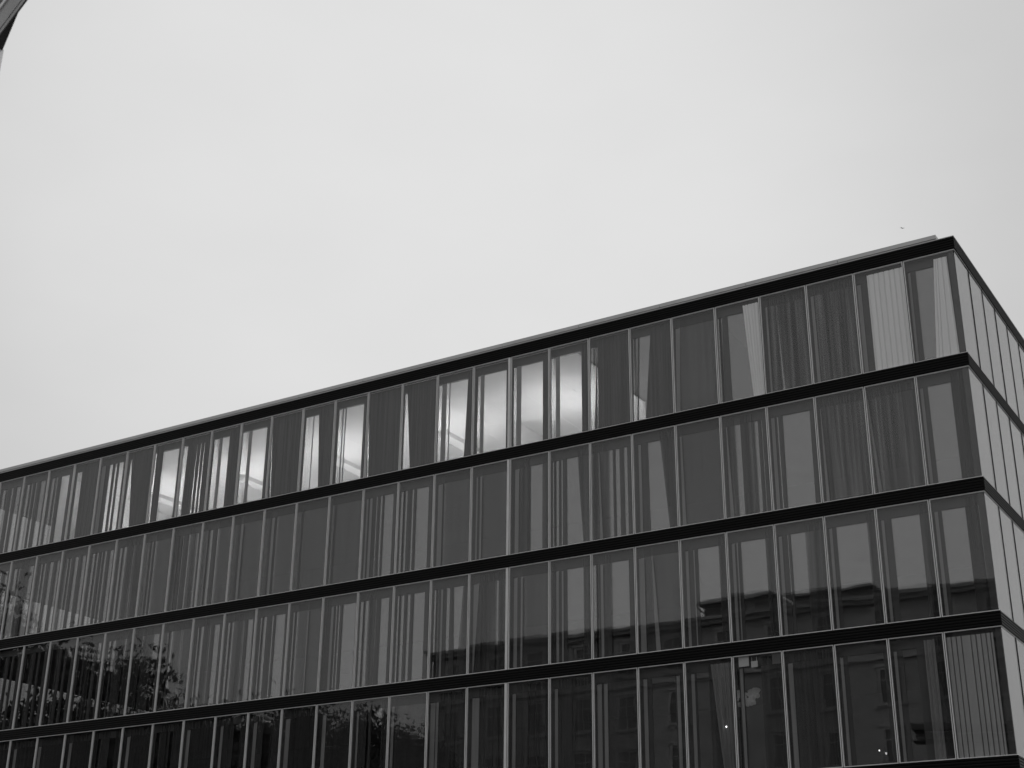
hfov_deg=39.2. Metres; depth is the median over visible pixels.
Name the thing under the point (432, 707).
window
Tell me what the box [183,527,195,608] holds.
curtain
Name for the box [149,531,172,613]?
curtain
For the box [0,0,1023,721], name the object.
sky
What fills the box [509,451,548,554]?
window
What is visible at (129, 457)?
window
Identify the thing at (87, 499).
curtain
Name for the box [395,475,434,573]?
window
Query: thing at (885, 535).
window
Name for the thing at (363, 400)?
window
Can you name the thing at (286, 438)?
curtain
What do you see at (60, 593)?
curtain
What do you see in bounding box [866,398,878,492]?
curtain
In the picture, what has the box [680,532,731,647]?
window
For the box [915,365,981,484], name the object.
window
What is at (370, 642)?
curtain
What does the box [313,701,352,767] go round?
window
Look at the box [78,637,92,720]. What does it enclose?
curtain
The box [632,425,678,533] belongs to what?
window
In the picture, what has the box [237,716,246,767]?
curtain
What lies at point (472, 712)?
window
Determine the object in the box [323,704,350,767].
curtain
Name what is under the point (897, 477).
curtain
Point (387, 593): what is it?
window
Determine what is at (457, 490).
curtain
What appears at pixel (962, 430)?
curtain
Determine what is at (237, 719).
window
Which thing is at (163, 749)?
curtain
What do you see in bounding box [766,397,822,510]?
window
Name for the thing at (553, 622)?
curtain
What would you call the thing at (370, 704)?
window
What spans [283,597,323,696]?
window
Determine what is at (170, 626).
window
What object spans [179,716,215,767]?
window
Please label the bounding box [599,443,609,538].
curtain
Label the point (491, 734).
curtain
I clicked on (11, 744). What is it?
window
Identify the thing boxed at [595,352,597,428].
curtain
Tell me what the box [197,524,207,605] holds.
curtain
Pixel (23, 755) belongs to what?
curtain
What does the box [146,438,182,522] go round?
window
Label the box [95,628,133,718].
window
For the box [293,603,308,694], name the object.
curtain
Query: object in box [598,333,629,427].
curtain
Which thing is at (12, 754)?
curtain
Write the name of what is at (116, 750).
curtain
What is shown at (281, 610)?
window
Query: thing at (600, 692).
window
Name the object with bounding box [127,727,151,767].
curtain
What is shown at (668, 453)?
curtain
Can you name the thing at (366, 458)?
window
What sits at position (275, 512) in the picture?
window
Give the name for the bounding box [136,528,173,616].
window
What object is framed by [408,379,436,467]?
curtain
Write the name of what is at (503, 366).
window
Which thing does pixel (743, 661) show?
hanging card
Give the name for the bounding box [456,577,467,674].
curtain
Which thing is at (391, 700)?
window
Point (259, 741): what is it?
curtain
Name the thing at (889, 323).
curtain
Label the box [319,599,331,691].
curtain
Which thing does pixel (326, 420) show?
curtain
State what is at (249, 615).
window
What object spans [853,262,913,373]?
window
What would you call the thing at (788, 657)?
window
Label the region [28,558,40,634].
curtain
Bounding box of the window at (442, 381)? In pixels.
[435,366,473,462]
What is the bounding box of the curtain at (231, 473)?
[223,427,240,506]
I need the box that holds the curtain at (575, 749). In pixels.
[558,676,592,767]
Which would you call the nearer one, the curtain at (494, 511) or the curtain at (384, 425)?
the curtain at (494, 511)
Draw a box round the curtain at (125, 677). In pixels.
[118,631,131,715]
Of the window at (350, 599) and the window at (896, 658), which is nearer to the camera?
the window at (896, 658)
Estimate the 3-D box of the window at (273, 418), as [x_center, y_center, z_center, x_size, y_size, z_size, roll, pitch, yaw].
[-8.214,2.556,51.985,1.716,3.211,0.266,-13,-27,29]
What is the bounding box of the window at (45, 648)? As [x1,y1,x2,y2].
[12,641,50,728]
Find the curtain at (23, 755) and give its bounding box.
[15,740,35,767]
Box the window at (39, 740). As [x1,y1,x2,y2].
[33,734,64,767]
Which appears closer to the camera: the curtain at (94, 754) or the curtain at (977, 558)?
the curtain at (977, 558)
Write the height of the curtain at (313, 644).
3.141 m
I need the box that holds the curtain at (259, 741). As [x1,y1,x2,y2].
[254,714,264,767]
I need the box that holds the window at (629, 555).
[591,547,636,658]
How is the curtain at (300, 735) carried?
hanging from the office building
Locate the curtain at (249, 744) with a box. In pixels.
[246,715,254,767]
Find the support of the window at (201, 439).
in the office building
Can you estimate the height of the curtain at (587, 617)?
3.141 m
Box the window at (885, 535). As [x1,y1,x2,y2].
[875,500,941,623]
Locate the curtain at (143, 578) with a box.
[137,536,149,615]
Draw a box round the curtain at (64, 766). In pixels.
[63,736,69,767]
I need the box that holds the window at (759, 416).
[720,407,772,518]
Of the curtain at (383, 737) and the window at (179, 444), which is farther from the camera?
the window at (179, 444)
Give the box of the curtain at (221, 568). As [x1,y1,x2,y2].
[212,520,231,603]
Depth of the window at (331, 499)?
49.33 m
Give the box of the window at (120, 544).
[107,534,144,621]
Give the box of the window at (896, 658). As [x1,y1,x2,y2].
[888,632,956,762]
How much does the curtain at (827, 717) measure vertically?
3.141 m
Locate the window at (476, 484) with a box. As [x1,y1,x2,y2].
[470,459,509,560]
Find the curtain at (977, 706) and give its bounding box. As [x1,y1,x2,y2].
[946,632,1007,757]
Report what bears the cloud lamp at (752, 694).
hanging from the office building
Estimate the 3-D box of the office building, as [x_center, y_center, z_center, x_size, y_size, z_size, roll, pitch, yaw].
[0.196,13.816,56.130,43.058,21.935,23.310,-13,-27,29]
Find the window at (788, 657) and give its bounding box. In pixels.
[782,645,843,767]
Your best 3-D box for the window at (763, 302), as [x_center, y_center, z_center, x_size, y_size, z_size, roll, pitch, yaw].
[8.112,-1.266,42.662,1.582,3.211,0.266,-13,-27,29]
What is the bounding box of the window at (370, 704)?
[349,696,389,767]
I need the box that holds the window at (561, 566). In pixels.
[549,554,592,663]
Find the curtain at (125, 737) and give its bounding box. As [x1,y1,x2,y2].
[120,729,127,767]
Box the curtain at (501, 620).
[497,571,505,669]
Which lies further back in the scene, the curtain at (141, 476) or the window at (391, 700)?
the curtain at (141, 476)
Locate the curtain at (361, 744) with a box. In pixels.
[356,702,366,767]
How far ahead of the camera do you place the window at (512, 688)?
43.08 m
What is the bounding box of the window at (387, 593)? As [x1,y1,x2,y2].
[353,586,393,687]
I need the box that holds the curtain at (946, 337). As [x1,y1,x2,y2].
[933,257,959,357]
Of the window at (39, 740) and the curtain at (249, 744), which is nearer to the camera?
the curtain at (249, 744)
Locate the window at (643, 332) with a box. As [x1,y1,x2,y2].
[629,318,674,421]
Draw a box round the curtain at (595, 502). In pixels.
[592,445,599,539]
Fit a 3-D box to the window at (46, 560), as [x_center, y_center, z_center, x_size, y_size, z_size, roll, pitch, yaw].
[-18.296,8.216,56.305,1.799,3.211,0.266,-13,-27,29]
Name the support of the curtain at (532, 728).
hanging from the office building
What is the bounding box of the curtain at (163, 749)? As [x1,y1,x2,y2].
[158,724,170,767]
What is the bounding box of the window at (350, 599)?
[318,592,357,691]
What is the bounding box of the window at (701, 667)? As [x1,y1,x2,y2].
[684,657,737,767]
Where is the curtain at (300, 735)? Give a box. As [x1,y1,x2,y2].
[287,708,315,767]
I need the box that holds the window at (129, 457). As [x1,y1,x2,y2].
[118,444,154,528]
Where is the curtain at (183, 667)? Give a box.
[175,621,192,708]
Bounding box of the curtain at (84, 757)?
[70,733,92,767]
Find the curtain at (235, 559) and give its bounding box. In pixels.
[228,517,241,600]
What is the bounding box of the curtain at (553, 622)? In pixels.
[551,563,556,663]
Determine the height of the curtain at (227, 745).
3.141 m
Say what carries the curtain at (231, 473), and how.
hanging from the office building
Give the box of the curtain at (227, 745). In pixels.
[220,717,233,767]
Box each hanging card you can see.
[738,656,748,666]
[751,656,757,667]
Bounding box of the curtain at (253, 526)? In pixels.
[237,513,263,599]
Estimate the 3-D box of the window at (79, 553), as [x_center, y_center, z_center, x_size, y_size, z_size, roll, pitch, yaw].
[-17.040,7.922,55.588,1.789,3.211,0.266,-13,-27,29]
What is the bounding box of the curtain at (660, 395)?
[646,323,673,417]
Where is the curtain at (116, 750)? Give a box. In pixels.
[112,730,120,767]
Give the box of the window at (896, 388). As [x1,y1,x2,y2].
[864,376,926,493]
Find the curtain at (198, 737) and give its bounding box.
[187,719,213,767]
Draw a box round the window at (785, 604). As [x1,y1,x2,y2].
[774,516,832,635]
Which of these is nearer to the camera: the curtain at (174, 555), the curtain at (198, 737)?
the curtain at (198, 737)
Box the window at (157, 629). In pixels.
[124,623,163,715]
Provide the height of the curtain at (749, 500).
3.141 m
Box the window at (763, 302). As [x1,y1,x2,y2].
[759,285,812,393]
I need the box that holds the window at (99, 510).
[91,451,127,534]
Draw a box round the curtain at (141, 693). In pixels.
[135,628,153,713]
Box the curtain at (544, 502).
[542,455,547,548]
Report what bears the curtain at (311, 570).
hanging from the office building
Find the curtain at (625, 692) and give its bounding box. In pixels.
[607,671,638,767]
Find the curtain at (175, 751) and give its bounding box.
[170,723,181,767]
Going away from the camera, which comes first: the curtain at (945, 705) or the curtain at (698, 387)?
the curtain at (945, 705)
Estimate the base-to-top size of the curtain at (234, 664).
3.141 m
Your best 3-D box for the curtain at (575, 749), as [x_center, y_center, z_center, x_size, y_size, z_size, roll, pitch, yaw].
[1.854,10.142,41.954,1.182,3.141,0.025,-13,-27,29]
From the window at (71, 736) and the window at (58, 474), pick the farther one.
the window at (58, 474)
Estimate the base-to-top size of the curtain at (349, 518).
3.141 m
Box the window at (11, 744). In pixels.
[7,737,37,767]
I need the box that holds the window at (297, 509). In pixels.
[291,496,329,590]
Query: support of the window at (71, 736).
in the office building
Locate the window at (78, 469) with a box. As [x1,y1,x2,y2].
[65,458,100,539]
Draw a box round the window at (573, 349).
[549,338,589,438]
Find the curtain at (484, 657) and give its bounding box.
[473,573,495,672]
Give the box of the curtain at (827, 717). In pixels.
[793,649,841,767]
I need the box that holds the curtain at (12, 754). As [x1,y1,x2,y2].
[8,742,15,767]
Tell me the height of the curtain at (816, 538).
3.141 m
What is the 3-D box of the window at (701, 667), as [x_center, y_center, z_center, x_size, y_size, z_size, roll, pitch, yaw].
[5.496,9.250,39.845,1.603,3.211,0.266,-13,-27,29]
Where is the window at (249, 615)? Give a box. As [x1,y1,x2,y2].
[217,608,256,704]
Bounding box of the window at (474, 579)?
[467,567,508,673]
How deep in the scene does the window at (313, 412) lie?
51.60 m
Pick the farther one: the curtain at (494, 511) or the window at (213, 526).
the window at (213, 526)
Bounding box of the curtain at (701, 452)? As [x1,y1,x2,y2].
[681,421,723,524]
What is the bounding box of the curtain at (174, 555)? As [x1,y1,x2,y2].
[167,530,178,610]
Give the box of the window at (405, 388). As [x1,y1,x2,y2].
[399,375,437,470]
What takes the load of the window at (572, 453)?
in the office building
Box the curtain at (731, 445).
[726,417,738,516]
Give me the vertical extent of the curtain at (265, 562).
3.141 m
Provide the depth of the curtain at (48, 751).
53.13 m
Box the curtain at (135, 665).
[126,629,142,714]
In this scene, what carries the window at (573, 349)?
in the office building
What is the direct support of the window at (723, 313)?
in the office building
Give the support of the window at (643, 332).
in the office building
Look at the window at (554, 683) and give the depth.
42.39 m
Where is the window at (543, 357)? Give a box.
[510,348,548,446]
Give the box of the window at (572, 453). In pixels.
[549,443,590,547]
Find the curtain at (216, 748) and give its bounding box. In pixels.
[213,719,221,767]
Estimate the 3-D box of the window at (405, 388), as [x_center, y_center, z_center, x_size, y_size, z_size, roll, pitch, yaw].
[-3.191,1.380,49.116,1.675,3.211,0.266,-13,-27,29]
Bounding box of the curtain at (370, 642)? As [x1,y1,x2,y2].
[364,592,376,685]
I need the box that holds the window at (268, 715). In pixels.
[244,709,281,767]
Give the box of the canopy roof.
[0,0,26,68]
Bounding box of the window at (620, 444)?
[590,434,634,540]
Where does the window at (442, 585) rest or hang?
in the office building
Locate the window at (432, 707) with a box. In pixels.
[425,687,466,767]
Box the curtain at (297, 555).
[292,505,303,590]
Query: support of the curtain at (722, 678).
hanging from the office building
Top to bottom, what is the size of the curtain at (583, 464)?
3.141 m
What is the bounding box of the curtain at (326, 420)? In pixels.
[318,404,334,486]
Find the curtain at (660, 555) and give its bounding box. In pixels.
[653,544,681,649]
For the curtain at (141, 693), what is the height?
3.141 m
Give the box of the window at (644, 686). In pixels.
[638,662,687,767]
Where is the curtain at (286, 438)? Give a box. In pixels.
[271,412,301,496]
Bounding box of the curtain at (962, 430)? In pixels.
[950,371,974,478]
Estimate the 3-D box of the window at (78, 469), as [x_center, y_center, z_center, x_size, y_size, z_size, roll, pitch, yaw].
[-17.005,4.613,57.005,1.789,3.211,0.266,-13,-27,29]
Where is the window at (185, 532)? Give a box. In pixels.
[165,522,202,611]
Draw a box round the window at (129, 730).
[118,724,152,767]
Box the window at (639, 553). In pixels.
[635,540,683,653]
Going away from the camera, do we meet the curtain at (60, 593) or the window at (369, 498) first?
the window at (369, 498)
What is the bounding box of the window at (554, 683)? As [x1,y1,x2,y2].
[550,673,593,767]
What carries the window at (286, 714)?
in the office building
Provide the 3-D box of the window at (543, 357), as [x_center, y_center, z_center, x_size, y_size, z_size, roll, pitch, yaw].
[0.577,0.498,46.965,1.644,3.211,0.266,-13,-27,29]
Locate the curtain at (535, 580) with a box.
[522,565,547,666]
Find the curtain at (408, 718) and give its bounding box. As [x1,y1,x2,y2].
[392,695,425,767]
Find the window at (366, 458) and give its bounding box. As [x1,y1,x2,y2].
[364,384,402,477]
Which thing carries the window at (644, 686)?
in the office building
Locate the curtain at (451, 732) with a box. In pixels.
[437,691,465,767]
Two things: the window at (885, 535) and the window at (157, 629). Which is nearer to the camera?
the window at (885, 535)
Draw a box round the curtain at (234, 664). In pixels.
[227,613,243,702]
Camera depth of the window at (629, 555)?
42.79 m
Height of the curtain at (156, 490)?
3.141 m
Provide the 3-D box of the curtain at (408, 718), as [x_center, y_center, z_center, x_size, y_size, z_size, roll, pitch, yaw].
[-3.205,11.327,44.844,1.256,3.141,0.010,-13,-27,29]
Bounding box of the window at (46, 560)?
[26,550,62,634]
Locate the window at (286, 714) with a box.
[278,705,316,767]
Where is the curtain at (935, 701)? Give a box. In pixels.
[923,639,946,759]
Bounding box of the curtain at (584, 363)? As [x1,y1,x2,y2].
[581,343,588,431]
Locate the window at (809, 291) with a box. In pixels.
[806,274,862,383]
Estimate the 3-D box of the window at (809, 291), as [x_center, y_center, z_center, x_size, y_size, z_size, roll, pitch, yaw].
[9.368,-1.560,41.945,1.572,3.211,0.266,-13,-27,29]
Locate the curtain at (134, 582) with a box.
[126,537,143,617]
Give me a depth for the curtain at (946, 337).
40.22 m
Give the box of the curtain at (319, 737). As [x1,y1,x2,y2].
[315,707,322,767]
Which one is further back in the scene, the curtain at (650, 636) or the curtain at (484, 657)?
the curtain at (484, 657)
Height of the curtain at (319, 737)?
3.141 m
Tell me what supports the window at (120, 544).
in the office building
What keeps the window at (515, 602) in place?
in the office building
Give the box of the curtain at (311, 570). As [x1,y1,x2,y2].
[298,500,328,589]
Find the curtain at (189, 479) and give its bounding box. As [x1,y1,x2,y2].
[180,438,197,515]
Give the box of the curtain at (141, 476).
[129,448,153,526]
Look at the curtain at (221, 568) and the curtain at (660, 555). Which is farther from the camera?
the curtain at (221, 568)
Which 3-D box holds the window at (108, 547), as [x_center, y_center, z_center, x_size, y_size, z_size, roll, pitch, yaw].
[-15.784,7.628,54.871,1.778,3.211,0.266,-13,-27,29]
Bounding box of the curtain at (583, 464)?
[577,447,589,541]
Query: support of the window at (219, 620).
in the office building
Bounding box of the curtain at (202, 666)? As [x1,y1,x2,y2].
[197,619,209,706]
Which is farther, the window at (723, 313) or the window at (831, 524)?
the window at (723, 313)
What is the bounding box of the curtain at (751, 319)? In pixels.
[743,302,763,395]
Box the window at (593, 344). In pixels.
[589,328,631,430]
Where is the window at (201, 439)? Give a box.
[175,430,211,516]
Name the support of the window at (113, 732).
in the office building
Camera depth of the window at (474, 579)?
45.07 m
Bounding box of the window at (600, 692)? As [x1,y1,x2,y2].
[593,668,639,767]
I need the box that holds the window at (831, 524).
[824,508,885,629]
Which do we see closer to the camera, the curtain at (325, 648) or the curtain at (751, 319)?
the curtain at (751, 319)
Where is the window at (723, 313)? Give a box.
[715,297,765,402]
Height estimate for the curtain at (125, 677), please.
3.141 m
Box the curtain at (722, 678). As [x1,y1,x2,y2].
[711,662,735,767]
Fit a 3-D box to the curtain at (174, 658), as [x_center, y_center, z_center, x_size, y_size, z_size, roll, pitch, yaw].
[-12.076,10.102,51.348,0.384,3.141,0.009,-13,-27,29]
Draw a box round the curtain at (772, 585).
[765,529,779,636]
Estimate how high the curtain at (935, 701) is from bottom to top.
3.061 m
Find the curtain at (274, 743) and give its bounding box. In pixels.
[268,712,280,767]
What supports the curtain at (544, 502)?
hanging from the office building
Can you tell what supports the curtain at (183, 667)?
hanging from the office building
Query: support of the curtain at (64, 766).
hanging from the office building
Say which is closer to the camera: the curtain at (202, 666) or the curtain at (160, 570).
the curtain at (202, 666)
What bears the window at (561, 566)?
in the office building
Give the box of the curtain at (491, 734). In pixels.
[478,686,504,767]
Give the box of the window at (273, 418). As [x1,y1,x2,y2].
[266,408,303,497]
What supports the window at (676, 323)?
in the office building
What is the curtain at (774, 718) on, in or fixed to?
hanging from the office building
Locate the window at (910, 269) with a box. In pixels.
[903,249,965,362]
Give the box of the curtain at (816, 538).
[807,521,830,631]
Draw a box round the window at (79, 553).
[52,545,89,630]
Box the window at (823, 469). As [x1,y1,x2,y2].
[814,387,873,502]
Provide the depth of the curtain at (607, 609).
42.81 m
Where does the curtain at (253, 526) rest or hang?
hanging from the office building
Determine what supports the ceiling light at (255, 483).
attached to the office building
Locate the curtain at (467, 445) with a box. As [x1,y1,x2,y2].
[464,371,472,456]
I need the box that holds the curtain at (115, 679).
[107,632,124,716]
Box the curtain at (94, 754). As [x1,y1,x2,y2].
[91,733,98,767]
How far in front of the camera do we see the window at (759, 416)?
42.02 m
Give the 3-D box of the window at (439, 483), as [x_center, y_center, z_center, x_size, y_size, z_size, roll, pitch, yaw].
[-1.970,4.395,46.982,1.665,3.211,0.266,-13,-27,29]
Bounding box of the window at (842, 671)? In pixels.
[834,639,898,766]
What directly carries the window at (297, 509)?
in the office building
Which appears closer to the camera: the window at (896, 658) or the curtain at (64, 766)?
the window at (896, 658)
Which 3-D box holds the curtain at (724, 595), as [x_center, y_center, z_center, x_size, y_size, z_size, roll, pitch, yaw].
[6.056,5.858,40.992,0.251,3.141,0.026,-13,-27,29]
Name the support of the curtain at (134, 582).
hanging from the office building
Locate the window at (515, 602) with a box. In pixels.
[508,561,549,669]
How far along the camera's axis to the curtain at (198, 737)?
49.42 m
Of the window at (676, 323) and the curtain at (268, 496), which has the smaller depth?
the window at (676, 323)
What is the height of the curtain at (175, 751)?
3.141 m
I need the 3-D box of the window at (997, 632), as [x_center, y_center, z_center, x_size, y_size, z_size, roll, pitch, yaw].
[11.772,7.781,36.261,1.544,3.211,0.266,-13,-27,29]
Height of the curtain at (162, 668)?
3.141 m
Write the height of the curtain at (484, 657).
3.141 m
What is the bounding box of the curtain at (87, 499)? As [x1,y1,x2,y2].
[74,461,99,537]
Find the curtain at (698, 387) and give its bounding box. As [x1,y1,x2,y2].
[680,312,717,410]
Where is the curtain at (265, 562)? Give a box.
[259,511,272,595]
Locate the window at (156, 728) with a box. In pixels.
[148,720,183,767]
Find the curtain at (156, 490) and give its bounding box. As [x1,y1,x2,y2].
[150,445,164,521]
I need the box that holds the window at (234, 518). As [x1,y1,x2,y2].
[226,509,264,601]
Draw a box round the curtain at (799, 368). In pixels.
[775,290,811,388]
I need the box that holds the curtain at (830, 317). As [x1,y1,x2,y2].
[813,278,860,381]
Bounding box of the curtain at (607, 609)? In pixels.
[603,555,611,656]
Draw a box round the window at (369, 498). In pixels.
[359,482,398,579]
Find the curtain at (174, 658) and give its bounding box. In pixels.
[165,623,181,709]
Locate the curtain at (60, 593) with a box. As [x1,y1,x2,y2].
[54,553,66,629]
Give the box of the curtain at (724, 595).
[718,536,729,642]
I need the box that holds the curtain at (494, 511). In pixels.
[481,464,506,558]
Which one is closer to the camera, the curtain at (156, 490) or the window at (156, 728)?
the window at (156, 728)
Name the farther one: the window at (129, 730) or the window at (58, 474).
the window at (58, 474)
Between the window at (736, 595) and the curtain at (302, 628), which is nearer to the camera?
the window at (736, 595)
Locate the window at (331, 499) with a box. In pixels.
[324,489,363,585]
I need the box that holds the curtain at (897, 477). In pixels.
[866,381,925,491]
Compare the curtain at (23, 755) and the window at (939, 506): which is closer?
the window at (939, 506)
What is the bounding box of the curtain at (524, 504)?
[519,459,529,552]
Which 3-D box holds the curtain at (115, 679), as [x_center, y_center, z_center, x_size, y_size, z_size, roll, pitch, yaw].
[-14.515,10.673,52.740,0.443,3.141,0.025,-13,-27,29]
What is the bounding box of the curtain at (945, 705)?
[934,636,954,758]
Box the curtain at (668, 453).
[659,430,677,527]
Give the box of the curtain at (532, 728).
[515,681,547,767]
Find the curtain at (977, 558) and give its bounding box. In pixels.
[965,496,990,611]
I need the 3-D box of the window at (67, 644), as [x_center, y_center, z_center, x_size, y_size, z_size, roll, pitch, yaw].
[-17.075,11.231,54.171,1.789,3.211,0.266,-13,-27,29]
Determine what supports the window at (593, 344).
in the office building
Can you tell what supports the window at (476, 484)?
in the office building
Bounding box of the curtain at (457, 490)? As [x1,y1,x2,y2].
[442,471,470,565]
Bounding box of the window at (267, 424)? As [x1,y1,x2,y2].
[235,416,271,504]
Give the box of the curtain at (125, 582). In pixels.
[118,539,132,619]
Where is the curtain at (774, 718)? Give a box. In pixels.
[761,654,787,767]
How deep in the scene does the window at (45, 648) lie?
54.96 m
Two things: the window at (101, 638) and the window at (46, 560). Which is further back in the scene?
the window at (46, 560)
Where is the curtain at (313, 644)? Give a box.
[304,601,321,693]
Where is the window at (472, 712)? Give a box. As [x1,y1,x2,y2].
[465,683,507,767]
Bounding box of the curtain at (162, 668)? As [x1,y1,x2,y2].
[156,625,167,710]
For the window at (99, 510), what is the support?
in the office building
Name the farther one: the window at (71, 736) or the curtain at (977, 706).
the window at (71, 736)
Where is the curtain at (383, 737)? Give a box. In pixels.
[380,700,387,767]
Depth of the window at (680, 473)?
42.88 m
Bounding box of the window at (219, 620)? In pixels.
[185,613,224,708]
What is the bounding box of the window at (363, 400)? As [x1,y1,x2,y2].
[331,392,368,484]
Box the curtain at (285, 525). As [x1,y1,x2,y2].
[272,506,295,593]
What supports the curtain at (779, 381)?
hanging from the office building
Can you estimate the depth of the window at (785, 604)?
40.13 m
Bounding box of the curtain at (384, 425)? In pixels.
[368,388,401,476]
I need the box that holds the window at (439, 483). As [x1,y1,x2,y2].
[432,467,471,567]
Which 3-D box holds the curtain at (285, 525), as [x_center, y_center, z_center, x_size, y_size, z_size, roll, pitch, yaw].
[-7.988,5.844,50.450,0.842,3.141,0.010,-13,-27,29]
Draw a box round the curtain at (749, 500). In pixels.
[740,414,758,514]
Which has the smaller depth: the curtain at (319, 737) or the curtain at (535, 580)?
the curtain at (535, 580)
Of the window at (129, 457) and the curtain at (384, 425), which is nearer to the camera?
the curtain at (384, 425)
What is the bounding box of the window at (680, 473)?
[675,416,724,526]
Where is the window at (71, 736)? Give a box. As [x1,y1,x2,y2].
[61,730,93,767]
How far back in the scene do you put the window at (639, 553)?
42.13 m
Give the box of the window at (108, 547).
[79,539,116,625]
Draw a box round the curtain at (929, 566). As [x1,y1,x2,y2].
[919,504,939,617]
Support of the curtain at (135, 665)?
hanging from the office building
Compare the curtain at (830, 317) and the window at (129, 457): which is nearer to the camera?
the curtain at (830, 317)
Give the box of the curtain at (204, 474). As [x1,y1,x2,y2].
[199,435,210,511]
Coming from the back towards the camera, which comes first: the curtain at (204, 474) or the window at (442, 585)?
the curtain at (204, 474)
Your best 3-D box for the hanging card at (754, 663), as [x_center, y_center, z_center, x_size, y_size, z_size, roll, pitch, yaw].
[6.681,7.665,39.683,0.190,0.290,0.012,-13,-27,29]
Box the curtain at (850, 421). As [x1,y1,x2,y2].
[820,391,871,500]
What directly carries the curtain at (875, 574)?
hanging from the office building
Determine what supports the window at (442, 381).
in the office building
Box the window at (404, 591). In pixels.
[390,580,430,683]
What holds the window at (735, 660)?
in the office building
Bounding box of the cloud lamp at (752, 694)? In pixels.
[737,668,759,706]
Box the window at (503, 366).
[472,357,510,454]
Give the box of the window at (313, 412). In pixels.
[298,400,335,491]
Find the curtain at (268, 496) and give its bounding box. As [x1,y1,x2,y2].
[267,446,271,497]
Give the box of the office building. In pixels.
[0,235,1023,767]
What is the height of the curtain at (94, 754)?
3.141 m
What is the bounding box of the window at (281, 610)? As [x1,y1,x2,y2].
[249,603,289,700]
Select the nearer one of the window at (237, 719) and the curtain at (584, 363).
the curtain at (584, 363)
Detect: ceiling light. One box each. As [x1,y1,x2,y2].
[151,493,197,513]
[239,474,270,494]
[336,455,367,476]
[438,430,478,452]
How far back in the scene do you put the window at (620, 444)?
44.07 m
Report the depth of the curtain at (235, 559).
51.55 m
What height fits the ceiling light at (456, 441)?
0.160 m
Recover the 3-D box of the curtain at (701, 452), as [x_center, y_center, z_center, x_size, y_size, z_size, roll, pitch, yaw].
[5.651,2.652,42.661,1.285,3.141,0.010,-13,-27,29]
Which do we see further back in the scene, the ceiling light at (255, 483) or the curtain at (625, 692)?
the ceiling light at (255, 483)
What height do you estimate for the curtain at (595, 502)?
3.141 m
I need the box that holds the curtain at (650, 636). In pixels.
[644,548,655,651]
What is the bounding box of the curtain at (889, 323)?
[867,267,911,369]
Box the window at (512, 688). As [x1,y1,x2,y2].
[507,678,549,767]
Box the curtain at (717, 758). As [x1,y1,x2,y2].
[708,663,723,767]
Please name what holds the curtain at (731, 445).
hanging from the office building
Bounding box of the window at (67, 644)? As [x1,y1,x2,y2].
[39,637,77,725]
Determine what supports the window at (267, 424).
in the office building
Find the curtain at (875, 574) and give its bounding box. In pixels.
[866,512,883,623]
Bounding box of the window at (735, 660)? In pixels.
[732,651,789,767]
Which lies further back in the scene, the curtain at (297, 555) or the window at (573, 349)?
the curtain at (297, 555)
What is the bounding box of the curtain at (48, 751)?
[39,737,63,767]
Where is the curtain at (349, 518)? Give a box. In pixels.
[328,493,362,584]
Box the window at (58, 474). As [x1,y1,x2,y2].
[39,464,74,545]
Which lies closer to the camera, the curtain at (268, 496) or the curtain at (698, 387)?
the curtain at (698, 387)
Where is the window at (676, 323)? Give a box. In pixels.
[671,308,719,412]
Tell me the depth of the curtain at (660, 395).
44.66 m
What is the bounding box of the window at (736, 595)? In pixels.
[726,525,780,641]
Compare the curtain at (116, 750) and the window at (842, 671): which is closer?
the window at (842, 671)
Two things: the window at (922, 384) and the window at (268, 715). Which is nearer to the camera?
the window at (922, 384)
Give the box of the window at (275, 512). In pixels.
[258,503,296,596]
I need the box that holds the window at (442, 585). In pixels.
[428,574,468,678]
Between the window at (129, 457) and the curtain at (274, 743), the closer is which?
the curtain at (274, 743)
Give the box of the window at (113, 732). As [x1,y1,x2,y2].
[89,727,122,767]
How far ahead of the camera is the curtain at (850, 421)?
40.54 m
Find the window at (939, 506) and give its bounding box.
[929,490,998,616]
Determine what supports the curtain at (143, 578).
hanging from the office building
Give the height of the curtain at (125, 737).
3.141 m
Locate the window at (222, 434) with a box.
[205,423,241,510]
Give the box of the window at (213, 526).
[195,516,233,606]
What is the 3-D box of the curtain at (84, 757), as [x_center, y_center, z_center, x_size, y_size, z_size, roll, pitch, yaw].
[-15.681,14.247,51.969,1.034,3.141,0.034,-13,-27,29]
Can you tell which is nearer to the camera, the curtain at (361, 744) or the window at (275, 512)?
the curtain at (361, 744)
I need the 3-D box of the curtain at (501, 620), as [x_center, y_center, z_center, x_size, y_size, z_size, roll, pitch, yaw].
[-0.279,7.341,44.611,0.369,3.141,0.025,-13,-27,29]
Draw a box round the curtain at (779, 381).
[767,298,782,391]
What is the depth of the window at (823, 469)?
40.81 m
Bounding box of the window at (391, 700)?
[387,692,427,767]
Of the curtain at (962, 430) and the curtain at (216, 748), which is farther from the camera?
the curtain at (216, 748)
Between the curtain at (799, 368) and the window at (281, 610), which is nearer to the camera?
the curtain at (799, 368)
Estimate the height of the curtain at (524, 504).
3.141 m
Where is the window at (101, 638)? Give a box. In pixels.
[67,632,105,722]
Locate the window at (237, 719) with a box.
[211,713,247,767]
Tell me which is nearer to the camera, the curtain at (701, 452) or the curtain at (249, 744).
the curtain at (701, 452)
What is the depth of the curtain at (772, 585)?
40.28 m
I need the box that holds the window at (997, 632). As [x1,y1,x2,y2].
[943,625,1017,758]
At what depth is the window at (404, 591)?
46.37 m
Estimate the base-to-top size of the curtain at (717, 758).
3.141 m
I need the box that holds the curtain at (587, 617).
[583,558,590,659]
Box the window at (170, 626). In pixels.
[154,618,193,711]

